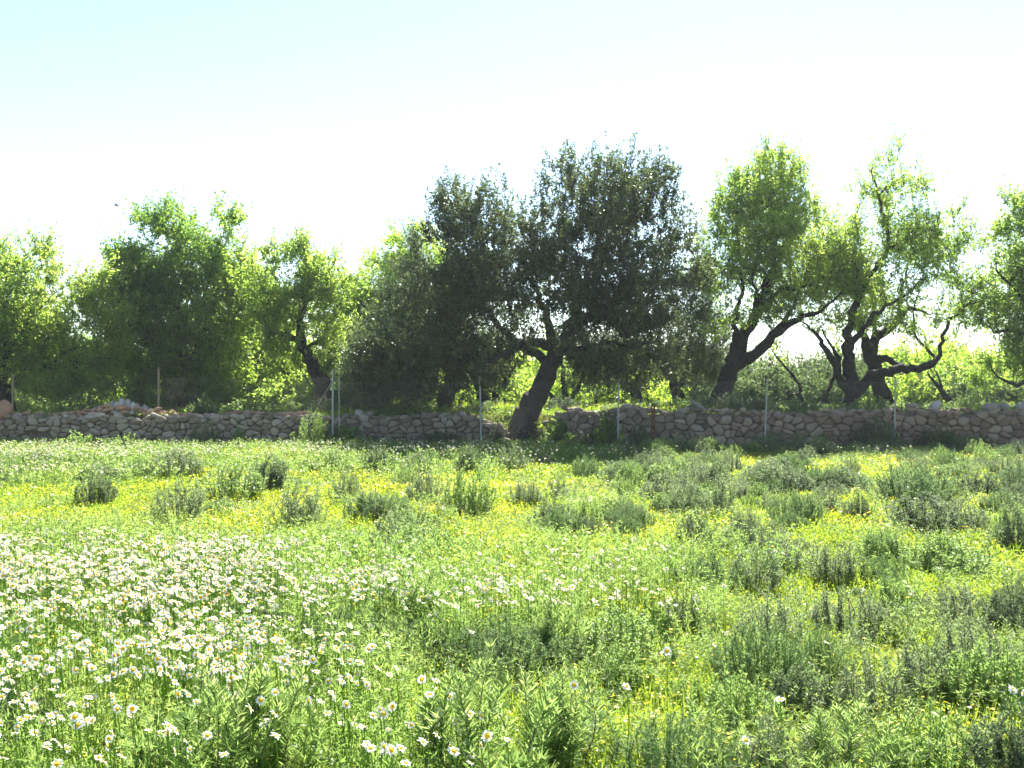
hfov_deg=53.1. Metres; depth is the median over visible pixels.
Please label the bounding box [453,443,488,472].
shrub
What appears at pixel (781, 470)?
shrub
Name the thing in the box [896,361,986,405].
distant tree
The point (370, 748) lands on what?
daisy
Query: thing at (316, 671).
daisy
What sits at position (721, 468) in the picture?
shrub
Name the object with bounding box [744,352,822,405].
distant tree
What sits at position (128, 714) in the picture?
daisy
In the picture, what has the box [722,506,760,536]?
shrub
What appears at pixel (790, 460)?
shrub
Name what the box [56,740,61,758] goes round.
daisy
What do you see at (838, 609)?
shrub
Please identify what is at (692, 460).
shrub
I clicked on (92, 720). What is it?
daisy
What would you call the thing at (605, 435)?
shrub
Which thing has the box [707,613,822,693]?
shrub
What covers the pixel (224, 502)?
shrub
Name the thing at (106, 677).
daisy
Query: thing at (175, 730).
daisy
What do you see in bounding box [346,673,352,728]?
daisy
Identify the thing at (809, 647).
shrub
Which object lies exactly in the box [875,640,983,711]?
shrub
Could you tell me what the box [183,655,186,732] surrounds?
daisy
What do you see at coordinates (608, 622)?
shrub
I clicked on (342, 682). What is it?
daisy
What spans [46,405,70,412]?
shrub
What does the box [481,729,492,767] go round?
daisy
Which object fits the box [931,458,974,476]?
shrub
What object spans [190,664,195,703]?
daisy
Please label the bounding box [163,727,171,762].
daisy
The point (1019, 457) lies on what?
shrub
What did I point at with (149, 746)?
daisy
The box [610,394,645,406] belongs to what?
shrub
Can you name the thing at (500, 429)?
boulder
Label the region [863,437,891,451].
shrub
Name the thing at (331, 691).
daisy
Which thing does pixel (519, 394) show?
distant tree
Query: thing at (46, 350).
almond tree
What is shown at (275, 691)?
daisy
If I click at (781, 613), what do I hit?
shrub
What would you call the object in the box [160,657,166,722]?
daisy
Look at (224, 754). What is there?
daisy
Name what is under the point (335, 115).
sky
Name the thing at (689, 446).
shrub
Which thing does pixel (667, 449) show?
shrub
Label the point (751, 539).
shrub
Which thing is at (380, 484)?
ground cover
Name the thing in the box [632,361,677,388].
distant tree
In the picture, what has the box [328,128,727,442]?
carob tree
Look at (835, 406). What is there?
shrub
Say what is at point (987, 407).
boulder
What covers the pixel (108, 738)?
daisy
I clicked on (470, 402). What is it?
distant tree
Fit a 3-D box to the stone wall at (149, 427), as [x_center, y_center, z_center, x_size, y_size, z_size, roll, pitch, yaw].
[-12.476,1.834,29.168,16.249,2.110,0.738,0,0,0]
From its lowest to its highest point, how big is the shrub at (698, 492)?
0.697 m
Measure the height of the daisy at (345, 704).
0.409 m
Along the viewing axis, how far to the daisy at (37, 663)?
4.75 m
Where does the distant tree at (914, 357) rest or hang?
on the ground at (496, 418)
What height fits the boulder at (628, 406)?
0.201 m
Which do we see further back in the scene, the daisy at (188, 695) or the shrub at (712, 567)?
the shrub at (712, 567)
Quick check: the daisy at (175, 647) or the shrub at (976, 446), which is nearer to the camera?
the daisy at (175, 647)
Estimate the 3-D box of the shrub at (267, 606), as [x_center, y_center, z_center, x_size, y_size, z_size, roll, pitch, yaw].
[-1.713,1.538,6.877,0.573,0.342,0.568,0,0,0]
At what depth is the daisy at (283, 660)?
4.71 m
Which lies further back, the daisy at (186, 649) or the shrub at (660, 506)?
the shrub at (660, 506)
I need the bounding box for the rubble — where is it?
[10,403,310,418]
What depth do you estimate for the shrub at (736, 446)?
26.23 m
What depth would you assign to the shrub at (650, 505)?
13.68 m
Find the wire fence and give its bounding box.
[12,368,1023,446]
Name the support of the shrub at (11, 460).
on the ground at (496, 418)
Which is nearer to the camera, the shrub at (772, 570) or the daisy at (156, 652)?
the daisy at (156, 652)
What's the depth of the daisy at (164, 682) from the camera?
4.87 m
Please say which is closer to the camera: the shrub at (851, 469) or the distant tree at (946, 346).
the shrub at (851, 469)
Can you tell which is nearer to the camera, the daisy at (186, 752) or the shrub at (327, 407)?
the daisy at (186, 752)
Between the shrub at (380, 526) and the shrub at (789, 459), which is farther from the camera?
the shrub at (789, 459)
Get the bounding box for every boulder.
[0,400,12,419]
[355,409,367,421]
[496,422,504,436]
[622,403,631,408]
[690,400,704,409]
[906,403,918,407]
[929,400,940,411]
[981,403,997,411]
[999,403,1009,410]
[1015,402,1023,409]
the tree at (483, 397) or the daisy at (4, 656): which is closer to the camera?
the daisy at (4, 656)
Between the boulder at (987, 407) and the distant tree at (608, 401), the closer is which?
the boulder at (987, 407)
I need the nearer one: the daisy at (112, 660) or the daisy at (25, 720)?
the daisy at (25, 720)
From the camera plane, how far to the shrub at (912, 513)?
11.47 m
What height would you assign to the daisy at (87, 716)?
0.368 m
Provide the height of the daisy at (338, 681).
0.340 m
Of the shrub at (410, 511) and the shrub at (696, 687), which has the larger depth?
the shrub at (410, 511)
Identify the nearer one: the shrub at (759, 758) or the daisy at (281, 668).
the shrub at (759, 758)
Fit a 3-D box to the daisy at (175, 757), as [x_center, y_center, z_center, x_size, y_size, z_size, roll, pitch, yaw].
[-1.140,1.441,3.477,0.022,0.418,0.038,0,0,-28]
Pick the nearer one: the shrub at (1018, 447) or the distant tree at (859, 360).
the shrub at (1018, 447)
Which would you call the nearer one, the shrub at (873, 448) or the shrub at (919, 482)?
the shrub at (919, 482)
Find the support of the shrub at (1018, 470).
on the ground at (496, 418)
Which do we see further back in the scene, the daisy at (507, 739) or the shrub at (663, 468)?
the shrub at (663, 468)
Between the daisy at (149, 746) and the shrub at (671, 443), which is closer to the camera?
the daisy at (149, 746)
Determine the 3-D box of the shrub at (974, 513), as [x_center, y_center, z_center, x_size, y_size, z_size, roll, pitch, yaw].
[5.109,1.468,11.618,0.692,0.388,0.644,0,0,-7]
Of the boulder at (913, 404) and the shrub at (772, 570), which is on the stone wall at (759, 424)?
the boulder at (913, 404)
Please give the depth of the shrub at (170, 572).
7.22 m
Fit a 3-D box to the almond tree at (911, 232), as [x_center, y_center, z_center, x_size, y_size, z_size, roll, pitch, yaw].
[11.997,-3.588,31.991,7.111,9.489,3.725,0,0,0]
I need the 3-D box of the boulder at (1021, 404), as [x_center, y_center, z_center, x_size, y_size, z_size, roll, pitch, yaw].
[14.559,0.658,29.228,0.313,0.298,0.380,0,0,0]
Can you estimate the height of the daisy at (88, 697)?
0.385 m
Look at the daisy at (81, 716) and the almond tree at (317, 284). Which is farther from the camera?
the almond tree at (317, 284)
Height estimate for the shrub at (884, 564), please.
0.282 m
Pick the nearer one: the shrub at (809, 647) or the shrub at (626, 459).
the shrub at (809, 647)
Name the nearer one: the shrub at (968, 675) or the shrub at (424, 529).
the shrub at (968, 675)
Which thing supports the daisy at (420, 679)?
on the ground at (496, 418)
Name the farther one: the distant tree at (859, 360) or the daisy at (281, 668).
the distant tree at (859, 360)
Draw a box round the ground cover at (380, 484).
[0,400,1023,767]
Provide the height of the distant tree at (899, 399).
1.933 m
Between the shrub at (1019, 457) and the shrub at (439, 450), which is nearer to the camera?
the shrub at (1019, 457)
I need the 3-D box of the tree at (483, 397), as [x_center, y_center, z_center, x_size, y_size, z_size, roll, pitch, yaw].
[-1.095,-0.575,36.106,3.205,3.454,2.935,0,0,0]
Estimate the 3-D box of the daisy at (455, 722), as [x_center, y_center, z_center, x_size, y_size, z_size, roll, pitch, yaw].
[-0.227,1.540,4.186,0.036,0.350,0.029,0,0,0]
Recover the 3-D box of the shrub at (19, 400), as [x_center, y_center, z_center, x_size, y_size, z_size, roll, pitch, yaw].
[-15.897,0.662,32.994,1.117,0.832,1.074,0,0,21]
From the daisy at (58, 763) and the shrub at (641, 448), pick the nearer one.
the daisy at (58, 763)
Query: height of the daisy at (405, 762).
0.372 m
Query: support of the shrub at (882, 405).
on the ground at (496, 418)
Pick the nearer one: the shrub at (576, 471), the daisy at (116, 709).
the daisy at (116, 709)
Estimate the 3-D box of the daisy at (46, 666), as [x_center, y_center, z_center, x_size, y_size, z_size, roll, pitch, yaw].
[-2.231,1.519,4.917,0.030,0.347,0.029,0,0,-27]
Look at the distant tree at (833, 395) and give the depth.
35.10 m
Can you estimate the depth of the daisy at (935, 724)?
4.21 m
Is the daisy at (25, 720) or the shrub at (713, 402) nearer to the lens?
the daisy at (25, 720)
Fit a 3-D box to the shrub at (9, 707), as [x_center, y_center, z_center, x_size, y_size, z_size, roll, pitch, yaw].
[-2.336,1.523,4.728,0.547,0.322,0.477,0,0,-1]
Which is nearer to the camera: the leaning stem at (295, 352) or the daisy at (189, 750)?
the daisy at (189, 750)
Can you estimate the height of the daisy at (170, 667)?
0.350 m
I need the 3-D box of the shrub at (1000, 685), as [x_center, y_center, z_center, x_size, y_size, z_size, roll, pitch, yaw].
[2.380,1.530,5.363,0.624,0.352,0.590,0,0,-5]
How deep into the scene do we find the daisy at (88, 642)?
4.92 m
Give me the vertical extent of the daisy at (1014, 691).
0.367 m
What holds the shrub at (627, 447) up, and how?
on the ground at (496, 418)
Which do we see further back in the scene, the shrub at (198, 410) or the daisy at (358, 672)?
the shrub at (198, 410)
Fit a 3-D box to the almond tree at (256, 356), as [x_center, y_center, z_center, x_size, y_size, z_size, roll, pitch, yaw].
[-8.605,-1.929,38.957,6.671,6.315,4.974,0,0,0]
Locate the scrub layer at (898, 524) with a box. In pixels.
[0,438,1023,767]
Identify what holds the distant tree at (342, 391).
on the ground at (496, 418)
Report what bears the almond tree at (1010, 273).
on the ground at (496, 418)
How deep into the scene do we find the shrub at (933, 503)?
13.01 m
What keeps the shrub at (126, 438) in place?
on the ground at (496, 418)
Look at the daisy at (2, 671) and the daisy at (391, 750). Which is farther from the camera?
the daisy at (2, 671)
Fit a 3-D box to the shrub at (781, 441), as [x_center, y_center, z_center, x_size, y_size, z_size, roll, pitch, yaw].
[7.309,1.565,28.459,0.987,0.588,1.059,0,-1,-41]
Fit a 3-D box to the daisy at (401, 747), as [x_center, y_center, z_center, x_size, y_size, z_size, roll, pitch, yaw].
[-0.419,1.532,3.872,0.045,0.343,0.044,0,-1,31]
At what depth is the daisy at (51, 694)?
4.70 m
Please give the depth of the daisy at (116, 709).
4.17 m
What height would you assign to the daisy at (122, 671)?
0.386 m
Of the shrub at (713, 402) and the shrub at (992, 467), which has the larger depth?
the shrub at (713, 402)
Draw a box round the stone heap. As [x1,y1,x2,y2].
[84,398,151,415]
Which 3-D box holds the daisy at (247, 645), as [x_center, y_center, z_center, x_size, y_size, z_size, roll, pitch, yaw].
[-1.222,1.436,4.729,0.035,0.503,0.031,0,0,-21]
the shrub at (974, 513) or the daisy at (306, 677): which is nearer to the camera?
the daisy at (306, 677)
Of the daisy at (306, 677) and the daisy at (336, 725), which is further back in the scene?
the daisy at (306, 677)
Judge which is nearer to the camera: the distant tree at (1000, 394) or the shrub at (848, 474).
the shrub at (848, 474)
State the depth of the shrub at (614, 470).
17.78 m
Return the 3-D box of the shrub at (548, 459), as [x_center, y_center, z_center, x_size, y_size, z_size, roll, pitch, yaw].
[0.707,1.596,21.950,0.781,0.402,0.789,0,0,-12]
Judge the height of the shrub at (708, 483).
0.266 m
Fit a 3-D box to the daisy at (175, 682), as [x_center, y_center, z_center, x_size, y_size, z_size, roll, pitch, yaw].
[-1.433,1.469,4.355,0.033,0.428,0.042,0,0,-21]
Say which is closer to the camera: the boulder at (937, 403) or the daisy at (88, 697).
the daisy at (88, 697)
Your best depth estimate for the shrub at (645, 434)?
28.44 m
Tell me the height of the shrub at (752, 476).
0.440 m
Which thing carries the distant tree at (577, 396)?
on the ground at (496, 418)
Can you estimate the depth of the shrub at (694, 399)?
32.92 m
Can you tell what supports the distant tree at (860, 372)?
on the ground at (496, 418)
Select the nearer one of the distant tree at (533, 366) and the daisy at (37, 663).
the daisy at (37, 663)
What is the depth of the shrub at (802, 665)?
5.41 m
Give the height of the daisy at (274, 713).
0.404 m
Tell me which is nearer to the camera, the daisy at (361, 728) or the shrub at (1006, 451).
the daisy at (361, 728)
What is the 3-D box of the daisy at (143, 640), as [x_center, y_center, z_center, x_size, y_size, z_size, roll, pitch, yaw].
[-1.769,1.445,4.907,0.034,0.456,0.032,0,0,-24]
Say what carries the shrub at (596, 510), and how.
on the ground at (496, 418)
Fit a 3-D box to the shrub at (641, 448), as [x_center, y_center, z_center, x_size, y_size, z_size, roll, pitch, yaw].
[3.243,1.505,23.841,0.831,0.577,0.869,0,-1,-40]
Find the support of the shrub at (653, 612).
on the ground at (496, 418)
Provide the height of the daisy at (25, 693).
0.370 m
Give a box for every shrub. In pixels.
[0,451,28,472]
[0,462,34,481]
[0,678,57,752]
[14,392,31,409]
[15,454,42,468]
[16,396,65,412]
[20,449,55,463]
[38,453,100,469]
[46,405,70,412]
[57,429,103,449]
[59,405,97,411]
[71,401,103,410]
[73,461,124,480]
[73,469,118,505]
[88,460,125,479]
[107,432,138,448]
[111,567,221,632]
[119,457,153,477]
[124,647,289,767]
[145,444,205,477]
[149,469,209,521]
[160,451,191,463]
[182,392,219,414]
[184,401,219,413]
[188,459,268,500]
[189,418,223,446]
[201,498,241,514]
[212,589,289,639]
[217,665,328,767]
[219,398,266,411]
[219,404,243,413]
[228,423,247,444]
[244,452,302,490]
[252,401,281,410]
[265,400,313,411]
[270,481,331,526]
[272,668,341,711]
[278,602,427,666]
[289,405,323,412]
[289,408,336,442]
[298,460,315,471]
[303,397,344,415]
[310,446,351,471]
[323,424,379,446]
[327,465,364,500]
[341,490,414,521]
[356,445,395,472]
[366,509,427,546]
[366,558,451,628]
[379,449,404,468]
[380,613,484,671]
[381,515,464,556]
[383,500,443,531]
[391,460,424,484]
[397,397,442,410]
[399,449,431,472]
[405,468,444,502]
[407,637,585,767]
[411,449,442,464]
[415,429,461,448]
[429,403,465,411]
[432,609,576,687]
[435,444,451,456]
[435,466,498,515]
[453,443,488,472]
[460,401,497,412]
[483,428,505,445]
[484,398,512,405]
[490,666,626,767]
[494,442,528,470]
[502,478,547,505]
[518,582,600,662]
[526,496,579,530]
[529,416,577,445]
[529,451,559,465]
[539,506,585,535]
[543,394,586,410]
[545,472,568,498]
[548,429,592,446]
[563,600,680,676]
[565,510,606,536]
[568,454,603,478]
[568,495,606,528]
[570,643,657,699]
[575,401,595,406]
[585,412,624,446]
[590,460,661,483]
[591,595,673,642]
[595,403,621,411]
[598,496,641,513]
[601,501,655,529]
[604,445,623,457]
[605,707,755,767]
[608,515,646,536]
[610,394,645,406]
[610,460,649,491]
[611,478,636,497]
[613,455,630,461]
[613,456,639,473]
[617,435,638,457]
[620,500,645,516]
[623,422,651,447]
[632,453,656,465]
[634,448,664,462]
[635,437,665,454]
[636,462,662,483]
[637,471,696,500]
[638,453,689,485]
[644,401,663,408]
[644,448,663,456]
[645,492,674,514]
[648,586,716,635]
[649,439,681,458]
[650,445,679,464]
[651,451,681,473]
[653,491,693,515]
[656,672,713,713]
[657,436,677,452]
[665,395,693,407]
[669,470,706,515]
[670,434,686,450]
[670,509,724,548]
[670,548,751,597]
[671,462,726,489]
[674,454,706,477]
[678,435,726,455]
[680,451,696,460]
[683,393,708,404]
[683,449,703,464]
[683,663,790,742]
[690,439,712,452]
[691,484,736,504]
[692,436,728,454]
[695,473,741,513]
[695,478,713,489]
[696,452,718,463]
[697,453,736,484]
[698,448,721,456]
[700,392,747,411]
[701,711,831,767]
[703,461,732,481]
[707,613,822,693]
[711,391,751,409]
[714,450,738,462]
[715,517,776,551]
[716,450,745,471]
[720,449,735,464]
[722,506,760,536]
[723,481,762,498]
[724,395,783,412]
[725,442,748,453]
[726,444,746,457]
[726,545,794,597]
[731,456,816,493]
[734,585,808,651]
[735,466,780,485]
[735,533,834,578]
[737,462,761,475]
[738,457,781,478]
[739,493,760,507]
[741,439,769,454]
[742,652,824,705]
[744,427,782,453]
[747,466,779,484]
[748,395,778,409]
[748,481,768,500]
[752,469,797,488]
[753,492,780,511]
[756,518,788,541]
[758,476,790,494]
[759,464,797,482]
[762,431,790,447]
[763,656,852,728]
[764,488,828,524]
[773,399,820,412]
[773,452,801,468]
[773,510,810,530]
[774,453,803,469]
[776,450,801,460]
[784,458,822,482]
[785,429,822,454]
[786,397,821,412]
[789,688,916,767]
[790,449,813,465]
[790,476,818,492]
[791,622,851,684]
[797,444,820,462]
[800,540,874,589]
[801,585,895,644]
[802,487,844,512]
[803,466,854,488]
[807,442,826,457]
[810,437,845,456]
[813,478,850,496]
[814,430,829,446]
[814,467,855,492]
[814,654,924,729]
[815,463,873,490]
[821,401,856,411]
[824,463,870,491]
[840,491,873,519]
[841,416,905,446]
[841,467,870,479]
[843,454,861,471]
[847,393,891,410]
[848,528,916,561]
[858,553,909,584]
[859,696,1000,767]
[861,461,969,504]
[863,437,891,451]
[863,528,910,560]
[867,445,889,454]
[867,570,921,616]
[875,490,978,533]
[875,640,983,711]
[890,461,920,478]
[893,398,925,412]
[894,644,963,685]
[895,447,925,460]
[896,453,931,475]
[896,529,1017,578]
[901,532,980,575]
[908,579,1004,635]
[910,457,937,465]
[913,423,963,447]
[916,615,1023,678]
[917,636,1023,723]
[917,643,1022,716]
[921,402,958,410]
[921,440,947,452]
[924,498,947,510]
[926,445,956,464]
[926,488,965,508]
[928,444,946,452]
[930,448,970,470]
[930,496,991,529]
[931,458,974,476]
[938,482,979,500]
[940,395,983,411]
[943,435,985,452]
[947,468,1014,496]
[954,697,1023,767]
[956,432,1000,447]
[960,392,1010,406]
[963,439,991,454]
[965,443,1006,464]
[968,456,988,466]
[969,460,986,472]
[972,583,1023,637]
[974,489,1023,514]
[985,454,1012,474]
[985,501,1023,551]
[986,501,1023,537]
[989,573,1023,617]
[992,447,1021,458]
[993,463,1023,482]
[995,459,1023,491]
[995,478,1023,500]
[998,489,1023,513]
[1002,597,1023,616]
[1009,441,1023,454]
[1012,452,1023,465]
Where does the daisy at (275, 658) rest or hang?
on the ground at (496, 418)
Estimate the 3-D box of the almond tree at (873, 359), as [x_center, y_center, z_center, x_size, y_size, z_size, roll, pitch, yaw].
[12.887,-2.238,33.284,4.292,6.821,2.808,0,0,0]
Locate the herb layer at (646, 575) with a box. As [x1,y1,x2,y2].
[0,435,1023,767]
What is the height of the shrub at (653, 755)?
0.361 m
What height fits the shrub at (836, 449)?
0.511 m
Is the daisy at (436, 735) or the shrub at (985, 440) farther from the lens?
the shrub at (985, 440)
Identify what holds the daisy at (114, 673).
on the ground at (496, 418)
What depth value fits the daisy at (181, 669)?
4.80 m
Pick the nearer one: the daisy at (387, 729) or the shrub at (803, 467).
the daisy at (387, 729)
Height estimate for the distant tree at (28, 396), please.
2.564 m
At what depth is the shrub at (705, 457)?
22.17 m
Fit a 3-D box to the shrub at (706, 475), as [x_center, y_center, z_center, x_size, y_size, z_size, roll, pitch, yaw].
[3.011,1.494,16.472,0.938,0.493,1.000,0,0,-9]
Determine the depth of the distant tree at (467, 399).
35.59 m
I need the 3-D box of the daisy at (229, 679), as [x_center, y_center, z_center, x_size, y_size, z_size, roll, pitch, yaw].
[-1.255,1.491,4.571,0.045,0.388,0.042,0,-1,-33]
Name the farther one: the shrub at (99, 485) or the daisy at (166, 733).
the shrub at (99, 485)
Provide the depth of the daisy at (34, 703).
4.35 m
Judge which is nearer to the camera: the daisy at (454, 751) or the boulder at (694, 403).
the daisy at (454, 751)
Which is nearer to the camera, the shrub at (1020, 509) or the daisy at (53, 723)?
the daisy at (53, 723)
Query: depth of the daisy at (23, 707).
4.12 m
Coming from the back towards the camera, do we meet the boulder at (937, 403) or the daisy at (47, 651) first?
the boulder at (937, 403)
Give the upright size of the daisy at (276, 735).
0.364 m
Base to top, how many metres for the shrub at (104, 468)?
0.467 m
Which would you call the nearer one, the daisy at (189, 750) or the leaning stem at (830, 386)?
the daisy at (189, 750)
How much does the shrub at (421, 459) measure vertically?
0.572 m
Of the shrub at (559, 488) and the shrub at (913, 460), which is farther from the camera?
the shrub at (913, 460)
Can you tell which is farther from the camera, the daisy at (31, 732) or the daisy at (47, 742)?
the daisy at (31, 732)
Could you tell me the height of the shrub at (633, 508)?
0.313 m
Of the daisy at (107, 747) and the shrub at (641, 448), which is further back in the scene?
the shrub at (641, 448)
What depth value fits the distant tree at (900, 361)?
40.71 m
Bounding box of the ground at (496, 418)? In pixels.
[0,402,1023,767]
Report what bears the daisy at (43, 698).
on the ground at (496, 418)
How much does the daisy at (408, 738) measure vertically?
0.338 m
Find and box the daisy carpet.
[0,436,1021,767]
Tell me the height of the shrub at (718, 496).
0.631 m
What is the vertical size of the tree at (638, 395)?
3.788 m
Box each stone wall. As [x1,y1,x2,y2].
[0,412,337,447]
[320,410,512,445]
[537,405,706,446]
[700,407,1023,447]
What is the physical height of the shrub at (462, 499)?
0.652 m
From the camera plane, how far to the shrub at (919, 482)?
14.63 m
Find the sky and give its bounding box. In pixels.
[0,0,1023,371]
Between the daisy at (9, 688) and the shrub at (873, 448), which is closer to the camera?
the daisy at (9, 688)
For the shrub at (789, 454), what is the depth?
22.25 m
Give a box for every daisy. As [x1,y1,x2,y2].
[0,668,4,702]
[0,682,4,758]
[0,694,5,737]
[0,720,4,767]
[1,688,10,753]
[2,654,8,695]
[2,677,9,730]
[6,663,12,745]
[6,675,11,708]
[8,699,19,761]
[9,679,15,755]
[11,732,18,767]
[14,724,21,767]
[16,716,23,766]
[20,657,27,680]
[20,704,25,763]
[22,668,27,714]
[22,692,29,755]
[22,695,25,754]
[24,697,31,759]
[24,714,30,737]
[27,662,34,722]
[28,700,37,761]
[29,729,40,759]
[30,662,39,702]
[30,715,37,764]
[31,655,39,691]
[31,686,37,727]
[39,656,43,704]
[39,673,44,746]
[39,717,44,767]
[43,746,50,767]
[44,664,50,700]
[44,741,51,767]
[45,649,49,713]
[45,712,54,761]
[46,670,51,730]
[47,666,55,728]
[47,688,55,752]
[49,720,55,750]
[50,758,63,767]
[51,679,60,750]
[53,711,59,758]
[56,694,64,750]
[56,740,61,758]
[57,662,63,704]
[57,714,64,764]
[58,652,63,742]
[61,744,70,767]
[67,650,72,729]
[69,701,75,763]
[69,712,80,767]
[73,720,83,767]
[78,713,83,759]
[81,716,91,767]
[82,660,91,714]
[82,694,88,763]
[82,702,89,767]
[84,695,91,761]
[85,640,91,711]
[87,715,95,761]
[88,664,96,741]
[92,694,98,762]
[94,676,101,767]
[94,754,102,767]
[103,675,110,728]
[104,633,109,710]
[105,734,112,767]
[105,742,110,767]
[106,659,112,692]
[109,637,112,719]
[109,692,115,761]
[109,730,115,767]
[110,671,116,715]
[111,700,117,767]
[112,705,121,767]
[118,668,127,743]
[127,704,136,766]
[127,713,133,739]
[128,666,136,717]
[130,655,135,701]
[134,705,138,766]
[135,670,141,721]
[139,637,145,701]
[143,668,149,715]
[144,729,151,767]
[149,668,154,715]
[153,649,159,710]
[154,655,160,709]
[157,665,162,720]
[157,730,161,767]
[158,672,163,721]
[159,655,164,722]
[159,657,165,715]
[159,729,171,767]
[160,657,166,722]
[162,721,172,766]
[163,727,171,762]
[164,670,171,719]
[168,665,172,733]
[171,664,180,714]
[171,679,178,739]
[172,644,178,713]
[172,725,179,767]
[173,747,176,767]
[174,689,182,738]
[177,667,185,709]
[180,671,184,710]
[183,647,188,702]
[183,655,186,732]
[184,739,187,767]
[186,672,192,710]
[186,692,190,740]
[186,746,191,767]
[188,664,191,700]
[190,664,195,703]
[193,699,199,767]
[202,731,212,767]
[206,646,213,679]
[210,661,218,690]
[218,647,223,737]
[218,751,228,767]
[219,669,227,704]
[222,666,226,730]
[226,665,233,700]
[226,674,235,692]
[229,668,233,693]
[237,663,245,679]
[237,669,243,699]
[243,640,250,683]
[245,705,253,766]
[255,695,264,748]
[259,723,267,762]
[263,663,269,717]
[264,718,270,765]
[269,732,280,767]
[270,637,276,686]
[270,710,277,767]
[271,688,278,762]
[271,731,274,767]
[273,656,278,697]
[276,647,280,694]
[279,656,288,691]
[279,666,284,729]
[290,669,294,718]
[302,675,307,744]
[305,696,311,767]
[309,655,316,703]
[312,670,319,705]
[313,683,317,751]
[317,699,323,749]
[324,710,331,762]
[325,678,331,709]
[328,690,333,727]
[332,695,337,767]
[337,649,340,713]
[337,678,341,734]
[338,678,344,757]
[339,657,344,713]
[340,714,345,757]
[342,700,349,764]
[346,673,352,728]
[347,658,353,716]
[347,707,350,763]
[354,659,362,695]
[354,680,359,732]
[357,662,363,738]
[357,671,361,734]
[358,724,364,767]
[360,725,367,767]
[360,744,366,767]
[362,677,367,740]
[363,740,370,767]
[364,681,370,734]
[365,744,376,767]
[367,685,372,754]
[368,712,376,767]
[376,706,382,767]
[378,708,388,765]
[379,741,387,767]
[385,727,390,766]
[386,672,392,724]
[386,744,397,767]
[388,701,396,761]
[394,665,398,753]
[394,744,406,767]
[400,760,410,767]
[405,722,410,767]
[408,721,414,767]
[417,675,425,765]
[417,737,428,767]
[425,691,433,767]
[433,732,440,767]
[436,708,442,765]
[445,691,452,735]
[448,746,459,767]
[452,718,458,766]
[466,710,473,761]
[478,710,483,745]
[479,740,483,767]
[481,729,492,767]
[503,737,510,767]
[570,680,578,715]
[622,682,629,764]
[741,736,750,767]
[775,696,784,762]
[933,712,937,760]
[1008,685,1016,734]
[1008,688,1017,736]
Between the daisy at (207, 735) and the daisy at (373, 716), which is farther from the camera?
the daisy at (373, 716)
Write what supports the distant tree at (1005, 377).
on the ground at (496, 418)
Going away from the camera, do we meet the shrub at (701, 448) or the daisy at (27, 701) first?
the daisy at (27, 701)
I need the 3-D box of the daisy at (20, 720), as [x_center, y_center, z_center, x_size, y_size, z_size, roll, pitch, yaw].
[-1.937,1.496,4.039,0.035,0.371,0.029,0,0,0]
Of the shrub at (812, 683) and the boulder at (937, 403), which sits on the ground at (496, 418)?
the shrub at (812, 683)
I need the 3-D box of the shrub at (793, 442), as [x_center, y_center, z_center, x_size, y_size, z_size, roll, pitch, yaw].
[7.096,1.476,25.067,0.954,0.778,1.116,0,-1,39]
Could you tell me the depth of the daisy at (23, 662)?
4.73 m
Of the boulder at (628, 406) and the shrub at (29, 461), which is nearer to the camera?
the shrub at (29, 461)
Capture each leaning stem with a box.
[285,334,321,406]
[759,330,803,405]
[818,327,843,405]
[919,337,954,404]
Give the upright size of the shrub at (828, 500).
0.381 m
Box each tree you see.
[0,216,151,411]
[8,367,76,407]
[30,388,103,409]
[57,372,153,406]
[62,331,95,399]
[86,185,271,409]
[105,370,191,409]
[217,252,360,405]
[219,370,291,408]
[230,217,377,406]
[235,367,308,409]
[259,369,315,407]
[308,371,347,405]
[322,214,505,408]
[325,207,466,402]
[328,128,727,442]
[335,365,394,406]
[390,379,466,404]
[428,384,490,405]
[441,332,523,404]
[454,379,514,404]
[482,359,530,403]
[484,353,548,403]
[502,329,591,402]
[523,373,583,405]
[532,359,610,402]
[534,326,632,404]
[566,379,627,405]
[575,373,643,403]
[601,324,679,403]
[607,376,660,403]
[628,371,690,404]
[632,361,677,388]
[636,365,690,402]
[648,242,744,403]
[662,374,714,404]
[678,347,751,396]
[681,127,894,403]
[721,362,765,404]
[736,343,803,402]
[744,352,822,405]
[761,351,862,405]
[764,337,841,401]
[786,119,1014,406]
[799,353,881,395]
[828,366,873,404]
[830,359,885,402]
[841,207,971,404]
[854,349,901,375]
[857,345,925,391]
[860,377,928,405]
[865,361,957,404]
[878,333,950,378]
[882,355,952,403]
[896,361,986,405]
[908,328,974,364]
[923,344,978,390]
[925,344,1015,380]
[944,348,1021,396]
[944,355,980,386]
[946,340,1019,376]
[948,174,1023,397]
[954,367,1023,402]
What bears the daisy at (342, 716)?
on the ground at (496, 418)
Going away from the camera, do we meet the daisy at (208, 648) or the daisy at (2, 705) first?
the daisy at (2, 705)
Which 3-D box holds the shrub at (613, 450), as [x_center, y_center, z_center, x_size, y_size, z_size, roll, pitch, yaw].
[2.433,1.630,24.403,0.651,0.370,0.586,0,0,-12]
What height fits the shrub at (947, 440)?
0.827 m
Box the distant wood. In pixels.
[316,336,1023,395]
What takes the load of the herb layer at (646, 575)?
on the ground at (496, 418)
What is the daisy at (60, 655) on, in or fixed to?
on the ground at (496, 418)
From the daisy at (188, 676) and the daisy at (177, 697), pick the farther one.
the daisy at (188, 676)
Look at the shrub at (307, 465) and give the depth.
20.30 m
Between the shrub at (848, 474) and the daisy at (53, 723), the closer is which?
the daisy at (53, 723)
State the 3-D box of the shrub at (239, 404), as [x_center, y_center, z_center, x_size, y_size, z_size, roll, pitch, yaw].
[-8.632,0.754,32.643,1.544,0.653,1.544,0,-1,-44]
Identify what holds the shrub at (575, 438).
on the ground at (496, 418)
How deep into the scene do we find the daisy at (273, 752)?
4.13 m

